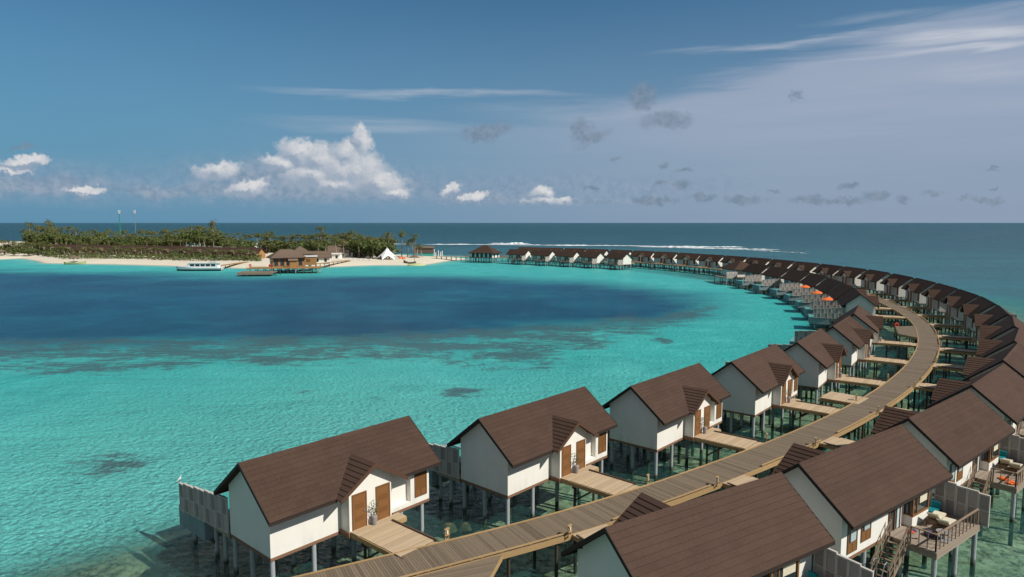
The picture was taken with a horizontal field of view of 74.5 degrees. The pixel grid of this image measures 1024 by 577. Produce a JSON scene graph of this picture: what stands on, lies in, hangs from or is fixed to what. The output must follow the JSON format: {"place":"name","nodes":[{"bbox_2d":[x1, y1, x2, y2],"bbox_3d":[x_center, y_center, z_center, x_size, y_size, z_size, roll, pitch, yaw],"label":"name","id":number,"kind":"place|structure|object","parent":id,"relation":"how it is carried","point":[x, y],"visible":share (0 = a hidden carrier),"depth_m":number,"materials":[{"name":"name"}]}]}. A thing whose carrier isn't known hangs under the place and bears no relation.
{"place":"outdoors","nodes":[
{"label":"outdoors","id":0,"kind":"place"},
{"bbox_2d":[0,241,464,268],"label":"beach","id":1,"kind":"structure","parent":0,"point":[367,261],"depth_m":334.41,"materials":[{"name":"beige sand"}]},
{"bbox_2d":[21,232,41,244],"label":"broadleaf tree","id":2,"kind":"object","parent":1,"relation":"on","point":[30,236],"visible":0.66,"depth_m":450.92,"materials":[{"name":"green plant"}]},
{"bbox_2d":[20,248,261,261],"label":"undergrowth","id":3,"kind":"object","parent":1,"relation":"on","point":[156,256],"visible":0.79,"depth_m":348.23,"materials":[{"name":"green plant"}]},
{"bbox_2d":[187,230,206,246],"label":"broadleaf tree","id":4,"kind":"object","parent":1,"relation":"on","point":[194,232],"visible":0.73,"depth_m":450.94,"materials":[{"name":"green plant"}]},
{"bbox_2d":[221,247,241,255],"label":"beach bungalow","id":5,"kind":"object","parent":1,"relation":"on","point":[229,249],"visible":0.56,"depth_m":357.70,"materials":[{"name":"brown wood"}]},
{"bbox_2d":[237,247,267,257],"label":"beach bungalow","id":6,"kind":"object","parent":1,"relation":"on","point":[262,251],"visible":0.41,"depth_m":353.91,"materials":[{"name":"brown wood"}]},
{"bbox_2d":[309,251,331,262],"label":"beach house","id":7,"kind":"structure","parent":1,"relation":"on","point":[324,256],"depth_m":315.53,"materials":[{"name":"white paint"}]},
{"bbox_2d":[327,246,353,256],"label":"beach house","id":8,"kind":"structure","parent":1,"relation":"on","point":[347,252],"depth_m":368.58,"materials":[{"name":"white paint"}]},
{"bbox_2d":[352,238,367,257],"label":"broadleaf tree","id":9,"kind":"object","parent":1,"relation":"on","point":[360,248],"visible":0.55,"depth_m":363.16,"materials":[{"name":"green plant"}]},
{"bbox_2d":[377,248,397,259],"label":"star tent","id":10,"kind":"object","parent":1,"relation":"on","point":[386,253],"visible":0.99,"depth_m":342.79,"materials":[{"name":"fabric"}]},
{"bbox_2d":[378,241,400,258],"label":"broadleaf tree","id":11,"kind":"object","parent":1,"relation":"on","point":[389,247],"visible":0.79,"depth_m":347.40,"materials":[{"name":"green plant"}]},
{"bbox_2d":[415,246,433,255],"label":"jetty shed","id":12,"kind":"structure","parent":1,"relation":"on","point":[427,251],"depth_m":382.55,"materials":[{"name":"brown wood"}]},
{"bbox_2d":[0,223,1023,576],"bbox_3d":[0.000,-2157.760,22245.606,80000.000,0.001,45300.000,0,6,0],"label":"sea","id":13,"kind":"structure","parent":0,"point":[130,395],"depth_m":117.98,"materials":[{"name":"teal liquid"}]},
{"bbox_2d":[176,262,223,270],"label":"motor boat","id":14,"kind":"object","parent":13,"relation":"on","point":[203,266],"visible":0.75,"depth_m":281.90,"materials":[{"name":"white plastic"}]},
{"bbox_2d":[237,271,280,276],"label":"landing stage","id":15,"kind":"object","parent":13,"relation":"in","point":[250,273],"visible":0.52,"depth_m":254.16,"materials":[{"name":"brown wood"}]},
{"bbox_2d":[246,266,322,273],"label":"restaurant terrace","id":16,"kind":"structure","parent":13,"relation":"in","point":[287,267],"depth_m":268.87,"materials":[{"name":"brown wood"}]},
{"bbox_2d":[266,249,306,271],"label":"stilted restaurant","id":17,"kind":"structure","parent":13,"relation":"in","point":[280,258],"depth_m":275.64,"materials":[{"name":"brown wood"}]},
{"bbox_2d":[302,255,317,270],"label":"wooden cabin","id":18,"kind":"object","parent":13,"relation":"in","point":[309,260],"visible":0.46,"depth_m":280.86,"materials":[{"name":"brown wood"}]},
{"bbox_2d":[440,522,457,533],"bbox_3d":[-4.296,16.079,45.398,1.259,0.528,0.974,0,6,0],"label":"boulder","id":19,"kind":"object","parent":13,"relation":"in","point":[452,527],"visible":0.95,"depth_m":45.24,"materials":[{"name":"grey stone"}]},
{"bbox_2d":[423,244,734,246],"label":"breaking wave","id":20,"kind":"object","parent":13,"relation":"on","point":[556,245],"visible":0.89,"depth_m":593.73,"materials":[{"name":"liquid"}]},
{"bbox_2d":[640,246,777,249],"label":"breaking wave","id":21,"kind":"object","parent":13,"relation":"on","point":[703,247],"visible":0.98,"depth_m":531.63,"materials":[{"name":"liquid"}]},
{"bbox_2d":[0,0,1023,222],"label":"sky","id":22,"kind":"structure","parent":0,"point":[165,111],"materials":[{"name":"blue"}]},
{"bbox_2d":[10,274,1023,576],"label":"seabed","id":23,"kind":"structure","parent":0,"point":[170,554],"depth_m":46.72,"materials":[{"name":"sand"}]},
{"bbox_2d":[178,416,440,576],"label":"overwater villa","id":24,"kind":"object","parent":23,"relation":"on","point":[273,508],"visible":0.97,"depth_m":38.98,"materials":[{"name":"white paint"}]},
{"bbox_2d":[352,490,366,530],"bbox_3d":[-8.818,12.879,39.019,0.105,2.140,1.020,5,7,41],"label":"door","id":25,"kind":"structure","parent":24,"relation":"in","point":[359,500],"depth_m":39.01,"materials":[{"name":"brown wood"}]},
{"bbox_2d":[375,482,389,520],"bbox_3d":[-7.704,12.755,40.286,0.105,2.140,1.040,5,7,41],"label":"door","id":26,"kind":"structure","parent":24,"relation":"in","point":[382,492],"depth_m":40.29,"materials":[{"name":"brown wood"}]},
{"bbox_2d":[414,470,426,497],"bbox_3d":[-5.841,12.391,43.129,0.050,1.750,1.000,5,7,41],"label":"window","id":27,"kind":"structure","parent":24,"relation":"in","point":[420,479],"depth_m":43.14,"materials":[{"name":"brown wood"}]},
{"bbox_2d":[350,512,440,564],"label":"entry walkway","id":28,"kind":"structure","parent":23,"relation":"on","point":[393,533],"depth_m":38.08,"materials":[{"name":"brown wood"}]},
{"bbox_2d":[369,499,378,524],"bbox_3d":[-8.134,13.161,39.526,0.701,1.415,0.627,2,6,15],"label":"potted plant","id":29,"kind":"object","parent":28,"relation":"on","point":[374,518],"visible":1,"depth_m":39.46,"materials":[{"name":"grey plant"}]},
{"bbox_2d":[399,555,501,576],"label":"side platform","id":30,"kind":"structure","parent":23,"relation":"on","point":[488,567],"depth_m":34.58,"materials":[{"name":"brown wood"}]},
{"bbox_2d":[469,245,501,262],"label":"hip roofed pavilion","id":31,"kind":"structure","parent":23,"relation":"on","point":[485,251],"depth_m":340.51,"materials":[{"name":"brown"}]},
{"bbox_2d":[414,386,616,534],"bbox_3d":[-0.060,12.498,51.266,12.034,8.951,12.073,5,8,42],"label":"overwater villa","id":32,"kind":"object","parent":23,"relation":"on","point":[509,455],"visible":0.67,"depth_m":46.96,"materials":[{"name":"white paint"}]},
{"bbox_2d":[561,444,570,476],"bbox_3d":[3.822,12.080,47.179,0.105,2.140,1.020,5,8,42],"label":"door","id":33,"kind":"structure","parent":32,"relation":"in","point":[566,451],"depth_m":47.18,"materials":[{"name":"brown wood"}]},
{"bbox_2d":[576,439,585,468],"bbox_3d":[4.941,11.956,48.445,0.065,2.140,1.040,5,8,42],"label":"door","id":34,"kind":"structure","parent":32,"relation":"in","point":[580,445],"depth_m":48.45,"materials":[{"name":"brown wood"}]},
{"bbox_2d":[598,432,605,453],"bbox_3d":[6.868,11.597,51.241,0.050,1.750,1.000,5,8,42],"label":"window","id":35,"kind":"structure","parent":32,"relation":"in","point":[602,437],"depth_m":51.23,"materials":[{"name":"brown wood"}]},
{"bbox_2d":[506,249,531,264],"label":"overwater villa","id":36,"kind":"object","parent":23,"relation":"on","point":[514,255],"visible":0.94,"depth_m":326.46,"materials":[{"name":"white paint"}]},
{"bbox_2d":[530,250,555,265],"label":"overwater villa","id":37,"kind":"object","parent":23,"relation":"on","point":[538,256],"visible":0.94,"depth_m":317.57,"materials":[{"name":"white paint"}]},
{"bbox_2d":[554,250,579,266],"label":"overwater villa","id":38,"kind":"object","parent":23,"relation":"on","point":[569,257],"visible":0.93,"depth_m":308.82,"materials":[{"name":"white paint"}]},
{"bbox_2d":[572,524,608,542],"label":"entry walkway","id":39,"kind":"structure","parent":23,"relation":"on","point":[577,537],"depth_m":38.58,"materials":[{"name":"brown wood"}]},
{"bbox_2d":[578,251,605,268],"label":"overwater villa","id":40,"kind":"object","parent":23,"relation":"on","point":[591,258],"visible":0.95,"depth_m":299.55,"materials":[{"name":"white paint"}]},
{"bbox_2d":[560,465,639,506],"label":"entry walkway","id":41,"kind":"structure","parent":23,"relation":"on","point":[592,479],"depth_m":46.17,"materials":[{"name":"brown wood"}]},
{"bbox_2d":[293,256,939,576],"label":"boardwalk","id":42,"kind":"structure","parent":23,"relation":"on","point":[508,541],"depth_m":44.58,"materials":[{"name":"brown wood"}]},
{"bbox_2d":[605,252,633,269],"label":"overwater villa","id":43,"kind":"object","parent":23,"relation":"on","point":[619,259],"visible":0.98,"depth_m":290.04,"materials":[{"name":"white paint"}]},
{"bbox_2d":[631,250,655,266],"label":"overwater villa","id":44,"kind":"object","parent":23,"relation":"on","point":[644,256],"visible":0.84,"depth_m":307.86,"materials":[{"name":"white paint"}]},
{"bbox_2d":[596,363,730,484],"bbox_3d":[11.579,11.624,60.200,12.034,8.951,12.073,5,7,42],"label":"overwater villa","id":45,"kind":"object","parent":23,"relation":"on","point":[657,415],"visible":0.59,"depth_m":55.52,"materials":[{"name":"white paint"}]},
{"bbox_2d":[694,409,700,435],"bbox_3d":[15.485,11.201,56.154,0.105,2.140,1.020,5,7,42],"label":"door","id":46,"kind":"structure","parent":45,"relation":"in","point":[697,428],"depth_m":56.15,"materials":[{"name":"brown wood"}]},
{"bbox_2d":[704,405,709,429],"bbox_3d":[16.599,11.078,57.414,0.065,2.140,1.040,5,7,42],"label":"door","id":47,"kind":"structure","parent":45,"relation":"in","point":[706,409],"depth_m":57.44,"materials":[{"name":"brown wood"}]},
{"bbox_2d":[652,251,678,268],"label":"overwater villa","id":48,"kind":"object","parent":23,"relation":"on","point":[664,257],"visible":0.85,"depth_m":296.71,"materials":[{"name":"white paint"}]},
{"bbox_2d":[674,253,701,274],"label":"overwater villa","id":49,"kind":"object","parent":23,"relation":"on","point":[690,259],"visible":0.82,"depth_m":284.62,"materials":[{"name":"white paint"}]},
{"bbox_2d":[696,254,724,276],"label":"overwater villa","id":50,"kind":"object","parent":23,"relation":"on","point":[711,260],"visible":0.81,"depth_m":272.00,"materials":[{"name":"white paint"}]},
{"bbox_2d":[561,472,873,576],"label":"overwater villa","id":51,"kind":"object","parent":23,"relation":"on","point":[770,526],"visible":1,"depth_m":30.97,"materials":[{"name":"brown paint"}]},
{"bbox_2d":[762,560,799,576],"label":"window","id":52,"kind":"structure","parent":51,"relation":"in","point":[792,570],"depth_m":31.62,"materials":[{"name":"white paint"}]},
{"bbox_2d":[694,427,761,463],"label":"entry walkway","id":53,"kind":"structure","parent":23,"relation":"on","point":[712,436],"depth_m":55.11,"materials":[{"name":"brown wood"}]},
{"bbox_2d":[714,260,748,286],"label":"overwater bungalow","id":54,"kind":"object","parent":23,"relation":"on","point":[733,270],"depth_m":221.46,"materials":[{"name":"brown wood"}]},
{"bbox_2d":[720,255,747,272],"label":"overwater villa","id":55,"kind":"object","parent":23,"relation":"on","point":[725,260],"visible":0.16,"depth_m":261.00,"materials":[{"name":"white paint"}]},
{"bbox_2d":[723,475,757,488],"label":"entry walkway","id":56,"kind":"structure","parent":23,"relation":"on","point":[740,480],"depth_m":46.33,"materials":[{"name":"brown wood"}]},
{"bbox_2d":[684,344,804,450],"bbox_3d":[22.548,10.687,69.765,12.034,8.951,12.073,5,7,40],"label":"overwater villa","id":57,"kind":"object","parent":23,"relation":"on","point":[757,383],"visible":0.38,"depth_m":64.78,"materials":[{"name":"white paint"}]},
{"bbox_2d":[735,263,774,291],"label":"overwater villa","id":58,"kind":"object","parent":23,"relation":"on","point":[753,272],"visible":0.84,"depth_m":206.39,"materials":[{"name":"white paint"}]},
{"bbox_2d":[745,257,771,264],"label":"overwater villa","id":59,"kind":"object","parent":23,"relation":"on","point":[763,261],"visible":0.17,"depth_m":246.38,"materials":[{"name":"white paint"}]},
{"bbox_2d":[752,266,790,296],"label":"overwater villa","id":60,"kind":"object","parent":23,"relation":"on","point":[772,274],"visible":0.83,"depth_m":191.15,"materials":[{"name":"white paint"}]},
{"bbox_2d":[767,259,794,267],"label":"overwater villa","id":61,"kind":"object","parent":23,"relation":"on","point":[781,263],"visible":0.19,"depth_m":232.94,"materials":[{"name":"white paint"}]},
{"bbox_2d":[725,328,847,420],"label":"overwater villa","id":62,"kind":"object","parent":23,"relation":"on","point":[817,355],"visible":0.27,"depth_m":74.98,"materials":[{"name":"white paint"}]},
{"bbox_2d":[770,269,809,298],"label":"overwater villa","id":63,"kind":"object","parent":23,"relation":"on","point":[792,278],"visible":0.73,"depth_m":178.69,"materials":[{"name":"white paint"}]},
{"bbox_2d":[788,261,819,272],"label":"overwater villa","id":64,"kind":"object","parent":23,"relation":"on","point":[805,266],"visible":0.36,"depth_m":219.27,"materials":[{"name":"white paint"}]},
{"bbox_2d":[784,273,832,304],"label":"overwater villa","id":65,"kind":"object","parent":23,"relation":"on","point":[812,280],"visible":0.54,"depth_m":164.58,"materials":[{"name":"white paint"}]},
{"bbox_2d":[781,398,838,449],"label":"entry walkway","id":66,"kind":"structure","parent":23,"relation":"on","point":[799,405],"depth_m":64.80,"materials":[{"name":"brown wood"}]},
{"bbox_2d":[768,316,873,393],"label":"overwater villa","id":67,"kind":"object","parent":23,"relation":"on","point":[853,336],"visible":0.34,"depth_m":87.09,"materials":[{"name":"white paint"}]},
{"bbox_2d":[795,277,850,312],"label":"overwater villa","id":68,"kind":"object","parent":23,"relation":"on","point":[825,286],"visible":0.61,"depth_m":150.72,"materials":[{"name":"white paint"}]},
{"bbox_2d":[812,264,842,279],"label":"overwater villa","id":69,"kind":"object","parent":23,"relation":"on","point":[828,270],"visible":0.48,"depth_m":205.53,"materials":[{"name":"white paint"}]},
{"bbox_2d":[803,282,866,328],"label":"overwater villa","id":70,"kind":"object","parent":23,"relation":"on","point":[839,291],"visible":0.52,"depth_m":138.28,"materials":[{"name":"white paint"}]},
{"bbox_2d":[789,305,882,374],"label":"overwater villa","id":71,"kind":"object","parent":23,"relation":"on","point":[863,317],"visible":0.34,"depth_m":99.87,"materials":[{"name":"white paint"}]},
{"bbox_2d":[819,437,854,449],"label":"entry walkway","id":72,"kind":"structure","parent":23,"relation":"on","point":[837,442],"depth_m":54.35,"materials":[{"name":"brown wood"}]},
{"bbox_2d":[808,288,878,329],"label":"overwater villa","id":73,"kind":"object","parent":23,"relation":"on","point":[851,299],"visible":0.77,"depth_m":126.12,"materials":[{"name":"white paint"}]},
{"bbox_2d":[819,391,867,440],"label":"side platform","id":74,"kind":"structure","parent":23,"relation":"on","point":[831,397],"depth_m":68.08,"materials":[{"name":"brown wood"}]},
{"bbox_2d":[834,266,870,292],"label":"overwater villa","id":75,"kind":"object","parent":23,"relation":"on","point":[847,275],"visible":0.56,"depth_m":193.23,"materials":[{"name":"white paint"}]},
{"bbox_2d":[835,374,884,420],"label":"entry walkway","id":76,"kind":"structure","parent":23,"relation":"on","point":[845,379],"depth_m":75.66,"materials":[{"name":"brown wood"}]},
{"bbox_2d":[857,269,895,302],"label":"overwater villa","id":77,"kind":"object","parent":23,"relation":"on","point":[871,279],"visible":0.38,"depth_m":180.29,"materials":[{"name":"white paint"}]},
{"bbox_2d":[771,424,990,576],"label":"overwater villa","id":78,"kind":"object","parent":23,"relation":"on","point":[862,496],"visible":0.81,"depth_m":38.25,"materials":[{"name":"white paint"}]},
{"bbox_2d":[846,526,857,554],"bbox_3d":[18.236,13.283,36.076,1.020,1.750,0.050,-4,7,-36],"label":"door","id":79,"kind":"structure","parent":78,"relation":"in","point":[852,536],"depth_m":36.05,"materials":[{"name":"brown wood"}]},
{"bbox_2d":[860,522,871,542],"bbox_3d":[19.417,13.049,36.927,1.050,1.550,0.050,-4,7,-36],"label":"window","id":80,"kind":"structure","parent":78,"relation":"in","point":[865,530],"depth_m":36.93,"materials":[{"name":"brown wood"}]},
{"bbox_2d":[887,506,900,533],"bbox_3d":[22.071,12.895,38.856,1.380,2.180,0.090,-4,7,-36],"label":"glass door","id":81,"kind":"structure","parent":78,"relation":"in","point":[895,515],"depth_m":38.94,"materials":[{"name":"brown wood"}]},
{"bbox_2d":[903,491,929,525],"bbox_3d":[24.011,12.749,39.989,2.120,2.350,0.540,-4,7,-36],"label":"bay window","id":82,"kind":"structure","parent":78,"relation":"in","point":[915,511],"depth_m":39.59,"materials":[{"name":"white paint"}]},
{"bbox_2d":[925,510,946,527],"bbox_3d":[25.127,13.454,39.895,1.910,0.860,0.660,-5,8,-44],"label":"sun lounger","id":83,"kind":"object","parent":78,"relation":"on","point":[935,514],"visible":0.82,"depth_m":39.66,"materials":[{"name":"beige fabric"}]},
{"bbox_2d":[935,517,955,535],"bbox_3d":[25.149,13.540,39.023,1.910,0.860,0.660,-5,8,-44],"label":"sun lounger","id":84,"kind":"object","parent":78,"relation":"on","point":[946,521],"visible":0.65,"depth_m":38.77,"materials":[{"name":"beige fabric"}]},
{"bbox_2d":[865,355,907,389],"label":"entry walkway","id":85,"kind":"structure","parent":23,"relation":"on","point":[886,360],"depth_m":86.94,"materials":[{"name":"brown wood"}]},
{"bbox_2d":[875,314,905,336],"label":"entry walkway","id":86,"kind":"structure","parent":23,"relation":"on","point":[889,317],"depth_m":127.23,"materials":[{"name":"brown wood"}]},
{"bbox_2d":[878,339,916,370],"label":"entry walkway","id":87,"kind":"structure","parent":23,"relation":"on","point":[893,343],"depth_m":99.12,"materials":[{"name":"brown wood"}]},
{"bbox_2d":[880,273,922,310],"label":"overwater villa","id":88,"kind":"object","parent":23,"relation":"on","point":[893,283],"visible":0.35,"depth_m":165.74,"materials":[{"name":"white paint"}]},
{"bbox_2d":[895,326,936,357],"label":"side platform","id":89,"kind":"structure","parent":23,"relation":"on","point":[910,332],"depth_m":108.96,"materials":[{"name":"brown wood"}]},
{"bbox_2d":[903,306,931,325],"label":"entry walkway","id":90,"kind":"structure","parent":23,"relation":"on","point":[917,308],"depth_m":140.60,"materials":[{"name":"brown wood"}]},
{"bbox_2d":[901,278,944,321],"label":"overwater villa","id":91,"kind":"object","parent":23,"relation":"on","point":[915,288],"visible":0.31,"depth_m":152.29,"materials":[{"name":"white paint"}]},
{"bbox_2d":[914,383,936,409],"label":"entry walkway","id":92,"kind":"structure","parent":23,"relation":"on","point":[923,386],"depth_m":72.83,"materials":[{"name":"brown wood"}]},
{"bbox_2d":[917,314,950,334],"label":"entry walkway","id":93,"kind":"structure","parent":23,"relation":"on","point":[926,316],"depth_m":128.05,"materials":[{"name":"brown wood"}]},
{"bbox_2d":[921,283,964,331],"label":"overwater villa","id":94,"kind":"object","parent":23,"relation":"on","point":[936,294],"visible":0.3,"depth_m":138.83,"materials":[{"name":"white paint"}]},
{"bbox_2d":[871,390,1023,545],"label":"overwater villa","id":95,"kind":"object","parent":23,"relation":"on","point":[962,438],"visible":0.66,"depth_m":47.16,"materials":[{"name":"white paint"}]},
{"bbox_2d":[980,443,999,470],"bbox_3d":[34.747,11.874,48.928,2.120,2.350,0.540,-5,7,-39],"label":"bay window","id":96,"kind":"structure","parent":95,"relation":"in","point":[989,460],"depth_m":48.45,"materials":[{"name":"white paint"}]},
{"bbox_2d":[930,323,965,348],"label":"entry walkway","id":97,"kind":"structure","parent":23,"relation":"on","point":[948,326],"depth_m":116.11,"materials":[{"name":"brown wood"}]},
{"bbox_2d":[933,363,968,380],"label":"entry walkway","id":98,"kind":"structure","parent":23,"relation":"on","point":[944,367],"depth_m":82.75,"materials":[{"name":"brown wood"}]},
{"bbox_2d":[938,335,976,362],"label":"entry walkway","id":99,"kind":"structure","parent":23,"relation":"on","point":[960,338],"depth_m":104.01,"materials":[{"name":"brown wood"}]},
{"bbox_2d":[940,289,979,342],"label":"overwater villa","id":100,"kind":"object","parent":23,"relation":"on","point":[955,301],"visible":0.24,"depth_m":126.02,"materials":[{"name":"white paint"}]},
{"bbox_2d":[940,348,979,378],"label":"entry walkway","id":101,"kind":"structure","parent":23,"relation":"on","point":[965,352],"depth_m":93.43,"materials":[{"name":"brown wood"}]},
{"bbox_2d":[926,363,1023,494],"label":"overwater villa","id":102,"kind":"object","parent":23,"relation":"on","point":[999,390],"visible":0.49,"depth_m":56.54,"materials":[{"name":"brown paint"}]},
{"bbox_2d":[960,296,1016,355],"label":"overwater villa","id":103,"kind":"object","parent":23,"relation":"on","point":[980,305],"visible":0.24,"depth_m":113.82,"materials":[{"name":"white paint"}]},
{"bbox_2d":[962,343,1023,380],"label":"overwater villa","id":104,"kind":"object","parent":23,"relation":"on","point":[1012,357],"visible":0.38,"depth_m":68.09,"materials":[{"name":"brown paint"}]},
{"bbox_2d":[972,305,1021,339],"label":"overwater villa","id":105,"kind":"object","parent":23,"relation":"on","point":[994,315],"visible":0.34,"depth_m":101.48,"materials":[{"name":"brown paint"}]},
{"bbox_2d":[976,328,1023,357],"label":"overwater villa","id":106,"kind":"object","parent":23,"relation":"on","point":[986,348],"visible":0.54,"depth_m":79.15,"materials":[{"name":"brown paint"}]},
{"bbox_2d":[979,315,1023,339],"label":"overwater villa","id":107,"kind":"object","parent":23,"relation":"on","point":[1011,323],"visible":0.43,"depth_m":90.07,"materials":[{"name":"white paint"}]},
{"bbox_2d":[934,528,950,542],"bbox_3d":[24.189,13.851,37.812,0.840,0.480,0.819,0,6,0],"label":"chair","id":108,"kind":"object","parent":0,"point":[942,536],"visible":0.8,"depth_m":37.76,"materials":[{"name":"white fabric"}]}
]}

